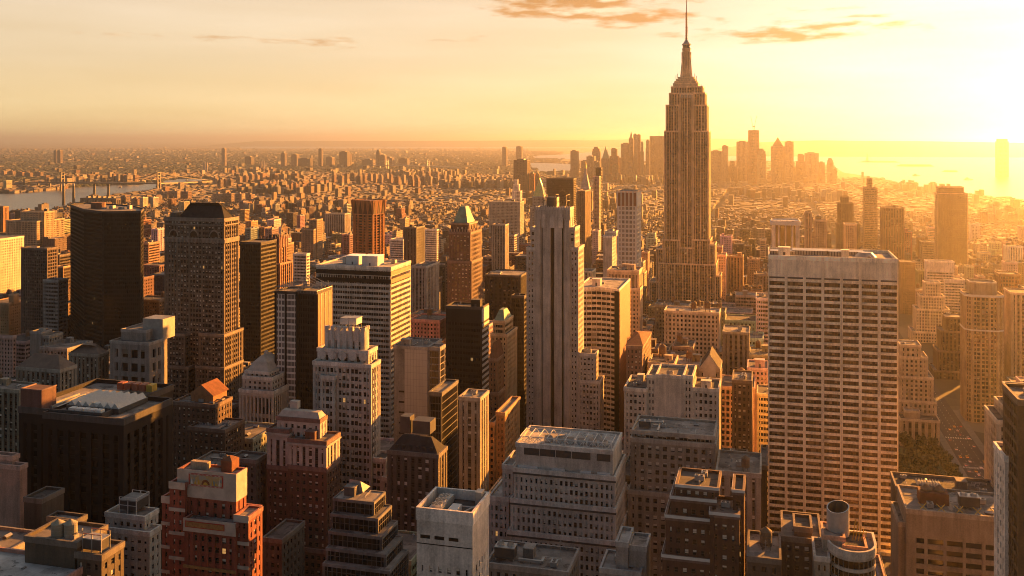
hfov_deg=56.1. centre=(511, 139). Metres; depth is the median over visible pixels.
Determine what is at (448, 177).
housing slab
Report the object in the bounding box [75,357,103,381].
window
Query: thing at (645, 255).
city building
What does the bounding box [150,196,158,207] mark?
city building
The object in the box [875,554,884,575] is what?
city building
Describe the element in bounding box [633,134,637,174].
office tower
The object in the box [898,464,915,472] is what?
park tree
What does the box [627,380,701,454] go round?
window
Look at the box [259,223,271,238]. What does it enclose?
city building
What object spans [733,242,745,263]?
city building
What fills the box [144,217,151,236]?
city building
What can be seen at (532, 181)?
apartment tower
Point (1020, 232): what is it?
city building
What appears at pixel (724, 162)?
office tower
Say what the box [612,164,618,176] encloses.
office tower
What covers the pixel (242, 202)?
city building
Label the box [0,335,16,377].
brick block
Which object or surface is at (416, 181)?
housing slab
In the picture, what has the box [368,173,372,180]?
housing slab
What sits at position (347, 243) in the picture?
city building
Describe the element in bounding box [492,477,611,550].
window
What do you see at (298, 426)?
window
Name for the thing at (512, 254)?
city building
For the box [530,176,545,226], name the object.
stone tower
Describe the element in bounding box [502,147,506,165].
office tower
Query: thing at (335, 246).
city building
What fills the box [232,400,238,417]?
city building
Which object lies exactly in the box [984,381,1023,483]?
stone building
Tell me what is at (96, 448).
office block
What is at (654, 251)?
city building
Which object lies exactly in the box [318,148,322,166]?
office tower
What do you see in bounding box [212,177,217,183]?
housing slab
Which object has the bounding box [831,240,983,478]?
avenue
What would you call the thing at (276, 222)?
city building
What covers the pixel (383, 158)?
office tower
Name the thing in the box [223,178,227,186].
housing slab
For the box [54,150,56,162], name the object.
office tower
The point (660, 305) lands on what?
city building
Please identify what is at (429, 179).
housing slab
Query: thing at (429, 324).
city building
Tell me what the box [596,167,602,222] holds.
apartment tower
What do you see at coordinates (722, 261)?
city building
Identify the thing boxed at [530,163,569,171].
harbour inlet
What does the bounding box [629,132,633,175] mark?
office tower
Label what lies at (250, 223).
city building
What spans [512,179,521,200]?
stone tower
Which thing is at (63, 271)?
office block
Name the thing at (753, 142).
office tower
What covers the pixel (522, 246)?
city building
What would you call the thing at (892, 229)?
office tower
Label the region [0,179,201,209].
river
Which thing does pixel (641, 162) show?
office tower
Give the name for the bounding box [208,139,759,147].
hills
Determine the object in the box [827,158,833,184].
office tower
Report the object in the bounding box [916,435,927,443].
park tree
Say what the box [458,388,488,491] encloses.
stone block
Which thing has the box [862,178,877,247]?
glass tower
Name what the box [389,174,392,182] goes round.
housing slab
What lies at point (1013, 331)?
office tower
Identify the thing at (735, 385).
window
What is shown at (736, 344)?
city building
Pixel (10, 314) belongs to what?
brick block
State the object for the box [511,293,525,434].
office tower
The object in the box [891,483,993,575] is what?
office building
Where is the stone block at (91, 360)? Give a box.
[68,343,108,384]
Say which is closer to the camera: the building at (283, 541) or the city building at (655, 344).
the building at (283, 541)
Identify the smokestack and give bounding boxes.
[62,184,64,204]
[72,184,74,202]
[93,184,95,193]
[107,184,109,195]
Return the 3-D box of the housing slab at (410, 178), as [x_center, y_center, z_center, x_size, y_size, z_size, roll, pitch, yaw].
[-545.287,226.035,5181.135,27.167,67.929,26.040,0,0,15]
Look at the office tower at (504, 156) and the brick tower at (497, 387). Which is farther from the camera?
the office tower at (504, 156)
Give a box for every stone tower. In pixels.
[163,202,243,399]
[447,206,482,304]
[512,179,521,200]
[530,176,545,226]
[699,346,721,448]
[835,196,860,248]
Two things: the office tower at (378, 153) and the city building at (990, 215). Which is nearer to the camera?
the city building at (990, 215)
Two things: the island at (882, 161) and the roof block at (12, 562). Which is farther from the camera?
the island at (882, 161)
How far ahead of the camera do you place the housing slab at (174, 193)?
3945.66 m
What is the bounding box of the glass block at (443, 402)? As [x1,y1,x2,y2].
[428,379,458,488]
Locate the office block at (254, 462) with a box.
[197,450,266,536]
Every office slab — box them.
[0,235,23,292]
[240,239,276,361]
[446,298,488,488]
[546,178,576,222]
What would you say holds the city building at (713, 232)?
on the ground at (948, 389)
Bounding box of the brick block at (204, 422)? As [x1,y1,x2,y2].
[173,378,244,478]
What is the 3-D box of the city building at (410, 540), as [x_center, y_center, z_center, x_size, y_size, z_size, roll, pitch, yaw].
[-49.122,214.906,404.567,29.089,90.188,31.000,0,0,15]
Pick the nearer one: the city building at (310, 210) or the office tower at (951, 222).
the office tower at (951, 222)
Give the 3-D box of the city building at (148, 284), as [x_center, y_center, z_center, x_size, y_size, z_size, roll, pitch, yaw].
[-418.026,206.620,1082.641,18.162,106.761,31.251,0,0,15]
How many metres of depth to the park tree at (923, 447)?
767.41 m
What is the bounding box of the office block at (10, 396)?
[0,377,40,452]
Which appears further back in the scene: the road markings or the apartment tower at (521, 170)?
the apartment tower at (521, 170)
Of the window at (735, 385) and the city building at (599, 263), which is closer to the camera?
the window at (735, 385)
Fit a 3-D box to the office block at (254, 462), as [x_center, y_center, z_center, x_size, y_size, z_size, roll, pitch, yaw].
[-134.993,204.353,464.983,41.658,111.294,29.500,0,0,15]
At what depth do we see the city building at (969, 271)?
1509.42 m
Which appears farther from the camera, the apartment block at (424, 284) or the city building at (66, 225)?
the city building at (66, 225)
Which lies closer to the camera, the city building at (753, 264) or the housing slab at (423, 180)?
the city building at (753, 264)
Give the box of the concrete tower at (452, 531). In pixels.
[416,486,489,575]
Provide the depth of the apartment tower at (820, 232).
1242.78 m
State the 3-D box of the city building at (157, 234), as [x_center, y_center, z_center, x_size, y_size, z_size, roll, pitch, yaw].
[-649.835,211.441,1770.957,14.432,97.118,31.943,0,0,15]
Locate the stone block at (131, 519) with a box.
[104,489,161,575]
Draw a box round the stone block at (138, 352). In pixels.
[109,315,174,383]
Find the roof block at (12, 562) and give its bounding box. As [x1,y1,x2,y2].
[0,547,82,575]
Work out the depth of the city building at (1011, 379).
827.91 m
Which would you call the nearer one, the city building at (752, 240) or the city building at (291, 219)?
the city building at (752, 240)
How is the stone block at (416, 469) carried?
on the ground at (948, 389)
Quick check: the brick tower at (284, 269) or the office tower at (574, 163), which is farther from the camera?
the office tower at (574, 163)
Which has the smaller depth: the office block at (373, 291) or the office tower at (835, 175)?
the office block at (373, 291)
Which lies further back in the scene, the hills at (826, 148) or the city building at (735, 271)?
the hills at (826, 148)
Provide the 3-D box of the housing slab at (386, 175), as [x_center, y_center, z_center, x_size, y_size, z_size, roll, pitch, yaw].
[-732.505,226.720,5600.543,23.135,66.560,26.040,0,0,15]
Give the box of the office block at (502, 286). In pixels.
[484,269,525,319]
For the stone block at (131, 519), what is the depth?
384.12 m
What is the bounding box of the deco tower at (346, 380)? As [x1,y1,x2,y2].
[312,316,386,503]
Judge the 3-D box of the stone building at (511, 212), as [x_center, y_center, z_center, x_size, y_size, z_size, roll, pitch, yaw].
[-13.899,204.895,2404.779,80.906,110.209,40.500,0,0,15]
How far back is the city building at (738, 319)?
867.07 m
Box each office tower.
[20,246,57,333]
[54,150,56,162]
[57,150,62,162]
[70,202,143,346]
[222,148,226,165]
[245,156,253,164]
[281,153,286,165]
[291,154,298,165]
[298,158,312,166]
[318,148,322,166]
[326,157,334,164]
[339,151,349,166]
[351,199,386,257]
[362,159,374,166]
[376,150,380,166]
[380,155,386,166]
[387,157,393,164]
[398,158,408,164]
[403,224,424,265]
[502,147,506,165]
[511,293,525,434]
[516,146,522,159]
[570,150,578,176]
[581,160,585,175]
[586,155,595,178]
[592,147,600,166]
[593,161,599,175]
[601,146,609,179]
[610,148,618,174]
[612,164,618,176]
[619,158,620,173]
[621,143,628,177]
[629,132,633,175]
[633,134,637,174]
[636,165,645,176]
[638,134,640,176]
[640,142,643,175]
[646,140,649,174]
[650,136,663,179]
[711,150,721,181]
[722,145,727,181]
[728,161,736,182]
[736,141,747,181]
[748,130,758,183]
[757,149,765,184]
[761,444,767,528]
[768,246,897,552]
[771,137,784,181]
[772,159,781,184]
[785,141,793,183]
[794,167,795,182]
[796,154,805,182]
[804,152,818,182]
[819,161,824,182]
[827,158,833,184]
[834,167,836,183]
[880,205,904,259]
[929,312,959,379]
[934,186,967,264]
[960,279,1003,422]
[995,139,1008,176]
[1002,383,1023,575]
[1003,288,1023,380]
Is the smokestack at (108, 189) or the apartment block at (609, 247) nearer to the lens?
the apartment block at (609, 247)
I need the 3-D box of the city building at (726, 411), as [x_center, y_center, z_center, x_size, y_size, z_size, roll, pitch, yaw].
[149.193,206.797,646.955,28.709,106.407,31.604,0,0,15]
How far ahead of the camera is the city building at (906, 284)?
1425.23 m
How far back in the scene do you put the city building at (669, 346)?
780.66 m
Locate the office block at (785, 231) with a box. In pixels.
[770,218,800,247]
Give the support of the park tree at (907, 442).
on the park lawn at (939, 467)
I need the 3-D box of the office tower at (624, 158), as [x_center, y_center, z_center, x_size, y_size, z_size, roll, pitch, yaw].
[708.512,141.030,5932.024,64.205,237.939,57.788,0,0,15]
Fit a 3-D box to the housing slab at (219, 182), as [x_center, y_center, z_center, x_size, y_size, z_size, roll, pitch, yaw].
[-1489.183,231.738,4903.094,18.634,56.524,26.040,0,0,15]
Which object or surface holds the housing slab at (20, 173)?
on the ground at (948, 389)
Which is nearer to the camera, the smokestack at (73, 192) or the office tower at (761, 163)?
the smokestack at (73, 192)
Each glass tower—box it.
[274,275,332,409]
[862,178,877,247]
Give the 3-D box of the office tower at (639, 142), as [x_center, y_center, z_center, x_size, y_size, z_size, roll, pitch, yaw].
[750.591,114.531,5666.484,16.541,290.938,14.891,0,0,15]
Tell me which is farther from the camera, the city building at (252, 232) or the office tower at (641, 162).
the office tower at (641, 162)
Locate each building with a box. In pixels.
[3,180,11,188]
[16,329,30,365]
[58,249,69,264]
[63,216,69,232]
[140,195,147,207]
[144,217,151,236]
[144,240,159,263]
[144,259,163,274]
[144,275,153,295]
[144,291,163,317]
[149,271,163,295]
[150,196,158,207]
[151,227,163,250]
[168,196,176,208]
[179,200,189,210]
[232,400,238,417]
[239,200,247,212]
[239,209,248,221]
[245,220,257,227]
[245,226,258,240]
[245,421,273,451]
[256,204,265,214]
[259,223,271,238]
[261,205,269,217]
[262,518,304,575]
[265,224,278,238]
[267,218,280,234]
[272,203,279,215]
[286,210,297,228]
[287,242,293,259]
[293,278,307,285]
[297,214,304,227]
[305,206,313,218]
[310,258,322,274]
[322,479,408,575]
[323,254,333,260]
[327,239,341,254]
[328,252,345,258]
[332,232,345,247]
[342,202,351,215]
[342,232,352,254]
[380,437,393,450]
[385,231,391,244]
[389,237,403,259]
[395,206,405,221]
[398,530,416,575]
[399,217,408,237]
[411,308,440,317]
[411,308,445,340]
[425,229,438,260]
[439,256,446,310]
[439,276,441,309]
[442,338,445,378]
[444,236,448,254]
[482,261,491,282]
[483,250,491,262]
[489,199,523,235]
[489,320,492,355]
[489,425,627,575]
[489,476,501,492]
[489,539,579,575]
[509,231,518,250]
[509,251,522,269]
[515,254,525,269]
[519,240,529,253]
[584,262,595,280]
[592,229,600,263]
[596,257,616,270]
[599,526,650,575]
[602,199,609,209]
[622,437,623,453]
[623,362,720,460]
[625,456,629,484]
[627,415,718,575]
[641,250,649,293]
[641,258,646,285]
[643,286,646,313]
[643,320,652,337]
[646,229,656,247]
[648,303,654,316]
[648,344,677,369]
[651,338,661,354]
[653,249,655,275]
[655,295,690,342]
[661,467,745,575]
[662,342,671,349]
[664,300,720,356]
[666,350,685,355]
[672,333,695,352]
[678,349,702,376]
[696,299,704,306]
[710,302,725,345]
[711,228,715,240]
[713,300,734,306]
[715,449,761,575]
[717,244,722,251]
[717,249,726,300]
[720,232,731,254]
[722,325,749,374]
[722,367,755,451]
[722,448,747,451]
[725,314,755,331]
[726,305,752,313]
[727,252,743,292]
[732,370,752,451]
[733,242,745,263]
[735,288,755,313]
[740,226,750,243]
[745,244,751,263]
[746,526,781,575]
[747,256,759,285]
[747,358,767,451]
[749,235,755,256]
[749,340,767,359]
[750,331,763,346]
[756,271,767,291]
[756,292,767,343]
[757,384,767,526]
[760,237,765,258]
[764,229,770,245]
[780,510,820,575]
[811,500,876,575]
[826,189,831,201]
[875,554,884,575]
[878,552,890,575]
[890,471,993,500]
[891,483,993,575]
[898,260,914,314]
[898,339,936,414]
[898,407,939,445]
[904,221,912,235]
[904,226,911,259]
[908,280,949,342]
[915,268,923,286]
[915,283,921,304]
[916,236,924,258]
[919,235,934,268]
[926,226,934,240]
[954,265,959,276]
[964,264,973,279]
[969,222,979,239]
[972,263,982,274]
[974,274,984,278]
[977,251,990,261]
[980,211,987,223]
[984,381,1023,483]
[986,208,993,223]
[986,255,997,262]
[987,241,1001,255]
[994,271,1020,306]
[1001,260,1017,272]
[1002,237,1015,259]
[1003,241,1022,260]
[1003,324,1003,380]
[1004,205,1014,218]
[1007,377,1015,381]
[1010,198,1019,209]
[1015,376,1023,381]
[1017,225,1023,239]
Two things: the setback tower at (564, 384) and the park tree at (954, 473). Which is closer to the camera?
the setback tower at (564, 384)
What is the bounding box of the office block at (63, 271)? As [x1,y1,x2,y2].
[58,265,69,285]
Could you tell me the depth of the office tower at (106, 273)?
888.50 m
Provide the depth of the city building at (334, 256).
1628.31 m
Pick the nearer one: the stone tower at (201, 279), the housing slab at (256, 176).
the stone tower at (201, 279)
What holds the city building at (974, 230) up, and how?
on the ground at (948, 389)
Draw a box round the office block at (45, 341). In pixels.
[30,327,92,359]
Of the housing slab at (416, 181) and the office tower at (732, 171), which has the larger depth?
the office tower at (732, 171)
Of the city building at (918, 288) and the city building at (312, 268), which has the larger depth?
the city building at (918, 288)
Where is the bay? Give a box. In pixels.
[533,149,1023,199]
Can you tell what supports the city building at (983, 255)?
on the ground at (948, 389)
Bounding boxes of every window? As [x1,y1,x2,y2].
[0,394,1,450]
[19,371,70,389]
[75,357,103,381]
[167,221,221,399]
[175,404,237,477]
[191,501,255,572]
[270,423,334,574]
[316,355,382,490]
[392,457,392,516]
[449,234,479,303]
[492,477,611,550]
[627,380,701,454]
[635,434,708,490]
[735,385,735,448]
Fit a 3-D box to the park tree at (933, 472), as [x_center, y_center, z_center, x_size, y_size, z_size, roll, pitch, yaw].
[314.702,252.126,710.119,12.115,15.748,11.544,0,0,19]
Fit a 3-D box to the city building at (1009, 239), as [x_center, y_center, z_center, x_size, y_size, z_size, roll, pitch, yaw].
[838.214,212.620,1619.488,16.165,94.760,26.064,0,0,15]
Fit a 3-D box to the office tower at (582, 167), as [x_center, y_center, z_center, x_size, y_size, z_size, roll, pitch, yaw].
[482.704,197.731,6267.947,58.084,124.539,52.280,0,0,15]
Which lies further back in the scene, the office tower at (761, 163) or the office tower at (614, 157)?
the office tower at (614, 157)
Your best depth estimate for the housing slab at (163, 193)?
3916.89 m
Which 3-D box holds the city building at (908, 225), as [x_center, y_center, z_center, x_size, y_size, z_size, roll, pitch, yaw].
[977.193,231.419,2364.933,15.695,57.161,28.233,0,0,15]
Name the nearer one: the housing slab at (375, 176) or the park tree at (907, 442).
the park tree at (907, 442)
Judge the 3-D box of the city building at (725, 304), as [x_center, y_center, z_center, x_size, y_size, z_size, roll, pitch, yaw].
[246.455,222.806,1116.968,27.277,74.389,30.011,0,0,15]
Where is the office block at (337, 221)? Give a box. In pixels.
[325,212,350,236]
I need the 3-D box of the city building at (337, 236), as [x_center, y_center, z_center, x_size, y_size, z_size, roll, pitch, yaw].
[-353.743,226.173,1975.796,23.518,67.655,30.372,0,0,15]
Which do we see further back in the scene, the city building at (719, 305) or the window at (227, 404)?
the city building at (719, 305)
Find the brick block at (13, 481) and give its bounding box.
[0,451,27,527]
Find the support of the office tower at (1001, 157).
on the ground at (948, 389)
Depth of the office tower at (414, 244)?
1386.05 m
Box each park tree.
[898,431,911,452]
[898,453,908,464]
[898,459,909,469]
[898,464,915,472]
[901,436,916,448]
[905,445,919,462]
[910,464,921,473]
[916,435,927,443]
[916,443,932,463]
[926,465,938,473]
[927,437,938,444]
[929,469,944,475]
[932,446,943,463]
[938,450,953,462]
[943,462,958,472]
[944,468,962,476]
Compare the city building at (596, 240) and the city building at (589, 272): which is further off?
the city building at (596, 240)
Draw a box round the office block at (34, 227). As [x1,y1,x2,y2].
[6,208,64,246]
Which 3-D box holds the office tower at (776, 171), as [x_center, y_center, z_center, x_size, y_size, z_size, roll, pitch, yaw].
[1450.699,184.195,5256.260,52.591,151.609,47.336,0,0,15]
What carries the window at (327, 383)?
in the deco tower at (346, 380)
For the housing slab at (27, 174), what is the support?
on the ground at (948, 389)
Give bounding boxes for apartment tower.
[0,206,8,231]
[301,218,322,258]
[491,219,508,269]
[514,159,529,191]
[529,172,535,193]
[536,172,539,185]
[577,189,590,267]
[593,176,600,229]
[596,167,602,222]
[617,189,640,266]
[804,211,826,248]
[843,222,856,248]
[993,441,1008,575]
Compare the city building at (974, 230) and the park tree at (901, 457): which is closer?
the park tree at (901, 457)
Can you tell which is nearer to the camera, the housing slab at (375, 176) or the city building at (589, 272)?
the city building at (589, 272)
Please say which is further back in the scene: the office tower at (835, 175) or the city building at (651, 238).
the office tower at (835, 175)
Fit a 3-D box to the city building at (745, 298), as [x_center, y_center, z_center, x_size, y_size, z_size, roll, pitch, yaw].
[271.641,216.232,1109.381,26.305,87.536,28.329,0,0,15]
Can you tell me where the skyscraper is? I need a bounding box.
[649,0,721,301]
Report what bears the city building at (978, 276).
on the ground at (948, 389)
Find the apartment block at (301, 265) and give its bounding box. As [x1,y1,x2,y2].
[293,252,309,284]
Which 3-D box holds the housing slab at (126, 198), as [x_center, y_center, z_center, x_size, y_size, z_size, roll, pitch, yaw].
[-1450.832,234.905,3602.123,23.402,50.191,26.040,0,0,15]
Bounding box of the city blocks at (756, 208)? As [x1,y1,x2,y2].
[0,166,1023,575]
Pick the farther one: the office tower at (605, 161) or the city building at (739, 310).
the office tower at (605, 161)
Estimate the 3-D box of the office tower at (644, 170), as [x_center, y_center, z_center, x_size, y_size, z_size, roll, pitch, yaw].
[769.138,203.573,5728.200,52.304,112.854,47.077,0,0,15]
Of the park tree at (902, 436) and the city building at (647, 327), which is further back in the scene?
the city building at (647, 327)
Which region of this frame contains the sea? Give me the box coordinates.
[240,146,620,148]
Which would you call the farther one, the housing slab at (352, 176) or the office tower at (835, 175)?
the housing slab at (352, 176)
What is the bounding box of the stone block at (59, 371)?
[15,353,76,392]
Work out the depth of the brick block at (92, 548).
297.26 m
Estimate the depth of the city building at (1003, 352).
954.69 m
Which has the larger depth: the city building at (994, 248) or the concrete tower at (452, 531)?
the city building at (994, 248)
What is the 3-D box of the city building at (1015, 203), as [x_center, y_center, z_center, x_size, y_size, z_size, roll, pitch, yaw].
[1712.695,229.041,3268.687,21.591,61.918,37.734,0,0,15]
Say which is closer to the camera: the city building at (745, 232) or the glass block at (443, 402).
the glass block at (443, 402)
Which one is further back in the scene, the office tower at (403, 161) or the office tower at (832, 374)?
the office tower at (403, 161)
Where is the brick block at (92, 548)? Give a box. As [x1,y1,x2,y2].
[24,518,124,575]
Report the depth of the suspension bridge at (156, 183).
4813.02 m
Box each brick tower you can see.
[161,454,262,575]
[260,233,292,288]
[262,399,340,575]
[488,338,505,420]
[490,308,517,401]
[625,331,651,381]
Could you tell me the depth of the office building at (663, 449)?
429.97 m
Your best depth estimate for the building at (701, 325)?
808.56 m
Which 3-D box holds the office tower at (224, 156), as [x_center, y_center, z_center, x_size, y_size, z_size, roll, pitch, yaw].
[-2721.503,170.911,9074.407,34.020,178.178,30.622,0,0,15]
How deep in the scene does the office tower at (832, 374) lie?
532.98 m
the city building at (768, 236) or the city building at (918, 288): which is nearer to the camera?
the city building at (918, 288)
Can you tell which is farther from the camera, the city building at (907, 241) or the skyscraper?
the city building at (907, 241)
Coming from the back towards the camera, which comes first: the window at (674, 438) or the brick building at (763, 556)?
the window at (674, 438)
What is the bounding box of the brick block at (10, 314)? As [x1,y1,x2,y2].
[0,293,20,334]
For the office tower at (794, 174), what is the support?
on the ground at (948, 389)
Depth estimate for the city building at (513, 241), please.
1619.26 m
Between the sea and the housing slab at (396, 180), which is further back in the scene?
the sea
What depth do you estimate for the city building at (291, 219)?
2657.11 m
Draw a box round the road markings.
[935,393,983,477]
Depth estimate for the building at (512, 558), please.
346.89 m
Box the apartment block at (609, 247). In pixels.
[603,228,617,276]
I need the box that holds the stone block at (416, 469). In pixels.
[386,413,447,531]
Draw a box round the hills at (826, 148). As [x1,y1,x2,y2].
[715,140,1023,157]
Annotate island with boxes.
[861,161,898,162]
[897,164,933,166]
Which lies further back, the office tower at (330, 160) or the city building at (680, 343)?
the office tower at (330, 160)
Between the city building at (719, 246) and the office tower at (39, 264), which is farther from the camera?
the city building at (719, 246)
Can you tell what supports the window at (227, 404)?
in the brick block at (204, 422)
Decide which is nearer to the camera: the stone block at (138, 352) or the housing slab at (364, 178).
the stone block at (138, 352)
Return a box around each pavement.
[940,430,967,477]
[953,410,983,454]
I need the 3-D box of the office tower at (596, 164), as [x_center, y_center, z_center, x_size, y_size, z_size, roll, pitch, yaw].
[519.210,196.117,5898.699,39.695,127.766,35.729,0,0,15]
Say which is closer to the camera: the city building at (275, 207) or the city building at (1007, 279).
the city building at (1007, 279)
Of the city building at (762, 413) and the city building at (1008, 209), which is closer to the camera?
the city building at (762, 413)
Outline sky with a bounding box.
[0,0,1023,141]
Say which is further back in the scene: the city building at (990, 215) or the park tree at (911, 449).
the city building at (990, 215)
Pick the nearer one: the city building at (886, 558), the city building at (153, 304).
the city building at (886, 558)
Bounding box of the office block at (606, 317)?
[584,277,629,436]
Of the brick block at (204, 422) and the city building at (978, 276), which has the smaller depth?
the brick block at (204, 422)
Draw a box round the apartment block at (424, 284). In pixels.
[411,261,439,312]
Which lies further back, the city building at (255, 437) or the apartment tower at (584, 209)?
the apartment tower at (584, 209)
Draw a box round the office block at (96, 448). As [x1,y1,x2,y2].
[18,378,173,575]
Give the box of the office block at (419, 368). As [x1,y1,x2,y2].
[393,336,445,442]
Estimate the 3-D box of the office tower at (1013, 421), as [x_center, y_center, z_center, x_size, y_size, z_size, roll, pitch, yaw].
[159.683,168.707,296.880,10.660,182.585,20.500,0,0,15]
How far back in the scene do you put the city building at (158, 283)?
1155.55 m
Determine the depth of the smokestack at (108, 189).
3945.26 m
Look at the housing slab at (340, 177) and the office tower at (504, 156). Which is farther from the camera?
the office tower at (504, 156)
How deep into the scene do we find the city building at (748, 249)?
1717.88 m
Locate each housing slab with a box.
[8,170,15,174]
[16,171,24,176]
[24,172,32,176]
[34,171,42,175]
[120,195,129,202]
[131,197,139,205]
[156,190,166,198]
[168,189,180,198]
[180,190,191,198]
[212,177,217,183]
[212,192,222,201]
[217,179,222,187]
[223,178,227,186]
[223,192,234,202]
[228,178,233,185]
[234,192,244,202]
[236,175,241,182]
[242,175,248,181]
[245,193,254,200]
[248,173,254,179]
[254,174,259,180]
[293,182,298,191]
[332,174,335,182]
[338,174,343,182]
[350,172,355,180]
[356,175,361,183]
[362,174,366,183]
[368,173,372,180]
[373,173,377,182]
[378,174,382,182]
[384,172,388,180]
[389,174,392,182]
[394,176,399,184]
[401,174,405,183]
[408,175,413,184]
[414,177,419,186]
[418,170,423,176]
[421,176,425,184]
[428,175,431,185]
[433,171,438,178]
[446,174,450,182]
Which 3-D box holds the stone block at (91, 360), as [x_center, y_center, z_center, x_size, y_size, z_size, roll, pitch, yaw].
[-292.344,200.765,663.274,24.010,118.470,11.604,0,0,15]
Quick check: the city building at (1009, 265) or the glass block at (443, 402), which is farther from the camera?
the city building at (1009, 265)
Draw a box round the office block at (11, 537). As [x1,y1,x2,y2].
[0,526,32,549]
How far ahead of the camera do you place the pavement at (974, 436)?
853.46 m
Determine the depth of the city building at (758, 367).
662.09 m
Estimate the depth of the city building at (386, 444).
631.20 m
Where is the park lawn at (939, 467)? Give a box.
[899,448,946,475]
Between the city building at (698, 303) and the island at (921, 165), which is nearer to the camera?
the city building at (698, 303)
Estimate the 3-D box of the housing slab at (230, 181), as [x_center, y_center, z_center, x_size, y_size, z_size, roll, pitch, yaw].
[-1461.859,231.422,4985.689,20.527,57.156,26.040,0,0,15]
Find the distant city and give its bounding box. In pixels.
[0,147,837,187]
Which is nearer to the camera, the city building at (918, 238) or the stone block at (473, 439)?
the stone block at (473, 439)
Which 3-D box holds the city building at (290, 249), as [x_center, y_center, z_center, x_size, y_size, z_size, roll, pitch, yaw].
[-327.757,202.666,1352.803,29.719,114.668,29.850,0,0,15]
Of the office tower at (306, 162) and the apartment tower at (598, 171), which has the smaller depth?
the apartment tower at (598, 171)
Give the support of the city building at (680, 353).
on the ground at (948, 389)
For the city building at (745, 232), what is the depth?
2108.13 m
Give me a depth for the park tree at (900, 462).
728.41 m
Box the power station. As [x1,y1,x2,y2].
[80,196,123,203]
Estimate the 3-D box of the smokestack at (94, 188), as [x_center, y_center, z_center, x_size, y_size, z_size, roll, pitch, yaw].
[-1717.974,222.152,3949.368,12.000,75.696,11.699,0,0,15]
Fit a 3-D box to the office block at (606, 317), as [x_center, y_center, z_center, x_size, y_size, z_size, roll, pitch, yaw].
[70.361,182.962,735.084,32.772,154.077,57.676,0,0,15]
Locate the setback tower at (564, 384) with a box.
[526,194,603,430]
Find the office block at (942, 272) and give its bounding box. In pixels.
[924,259,964,312]
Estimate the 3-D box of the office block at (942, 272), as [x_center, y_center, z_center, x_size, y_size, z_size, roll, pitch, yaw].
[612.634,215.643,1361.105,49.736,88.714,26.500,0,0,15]
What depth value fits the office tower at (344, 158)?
8764.00 m
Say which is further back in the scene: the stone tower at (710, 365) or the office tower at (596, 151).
the office tower at (596, 151)
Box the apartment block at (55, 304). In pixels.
[43,277,67,339]
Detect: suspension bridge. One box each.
[14,172,211,190]
[361,160,460,168]
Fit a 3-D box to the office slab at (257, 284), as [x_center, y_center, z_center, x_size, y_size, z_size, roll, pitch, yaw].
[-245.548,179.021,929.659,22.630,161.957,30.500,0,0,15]
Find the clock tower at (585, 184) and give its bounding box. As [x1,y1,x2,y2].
[580,161,590,189]
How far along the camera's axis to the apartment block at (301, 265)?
1155.41 m
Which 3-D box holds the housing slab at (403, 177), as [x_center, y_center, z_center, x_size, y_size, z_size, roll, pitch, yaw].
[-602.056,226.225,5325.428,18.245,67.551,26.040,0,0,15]
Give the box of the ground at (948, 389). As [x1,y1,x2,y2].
[0,141,1023,477]
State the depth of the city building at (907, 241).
1756.02 m
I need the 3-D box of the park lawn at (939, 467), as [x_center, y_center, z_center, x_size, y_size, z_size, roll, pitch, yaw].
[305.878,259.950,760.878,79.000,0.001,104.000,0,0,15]
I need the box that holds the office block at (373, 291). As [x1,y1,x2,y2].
[316,253,410,437]
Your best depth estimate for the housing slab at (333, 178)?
5457.94 m
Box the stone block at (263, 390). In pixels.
[238,350,288,422]
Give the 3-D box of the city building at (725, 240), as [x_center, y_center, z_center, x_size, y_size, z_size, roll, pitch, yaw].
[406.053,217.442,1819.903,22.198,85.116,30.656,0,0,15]
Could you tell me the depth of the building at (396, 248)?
1603.95 m
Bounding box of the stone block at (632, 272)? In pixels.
[607,263,642,337]
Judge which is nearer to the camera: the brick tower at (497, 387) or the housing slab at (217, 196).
the brick tower at (497, 387)
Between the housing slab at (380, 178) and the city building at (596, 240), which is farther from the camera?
the housing slab at (380, 178)
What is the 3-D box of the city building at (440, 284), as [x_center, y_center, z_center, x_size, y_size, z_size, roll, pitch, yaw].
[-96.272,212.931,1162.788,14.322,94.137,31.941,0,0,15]
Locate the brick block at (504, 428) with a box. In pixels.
[489,396,520,489]
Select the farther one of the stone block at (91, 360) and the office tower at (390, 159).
the office tower at (390, 159)
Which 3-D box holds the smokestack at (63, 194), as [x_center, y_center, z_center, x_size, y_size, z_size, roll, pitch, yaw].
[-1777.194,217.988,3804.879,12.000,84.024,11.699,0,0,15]
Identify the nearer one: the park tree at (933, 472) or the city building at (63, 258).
the park tree at (933, 472)
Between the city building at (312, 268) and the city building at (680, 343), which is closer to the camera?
the city building at (680, 343)
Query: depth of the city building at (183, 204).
3110.16 m
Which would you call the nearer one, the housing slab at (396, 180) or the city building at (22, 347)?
the city building at (22, 347)
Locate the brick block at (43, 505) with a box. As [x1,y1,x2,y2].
[23,486,87,529]

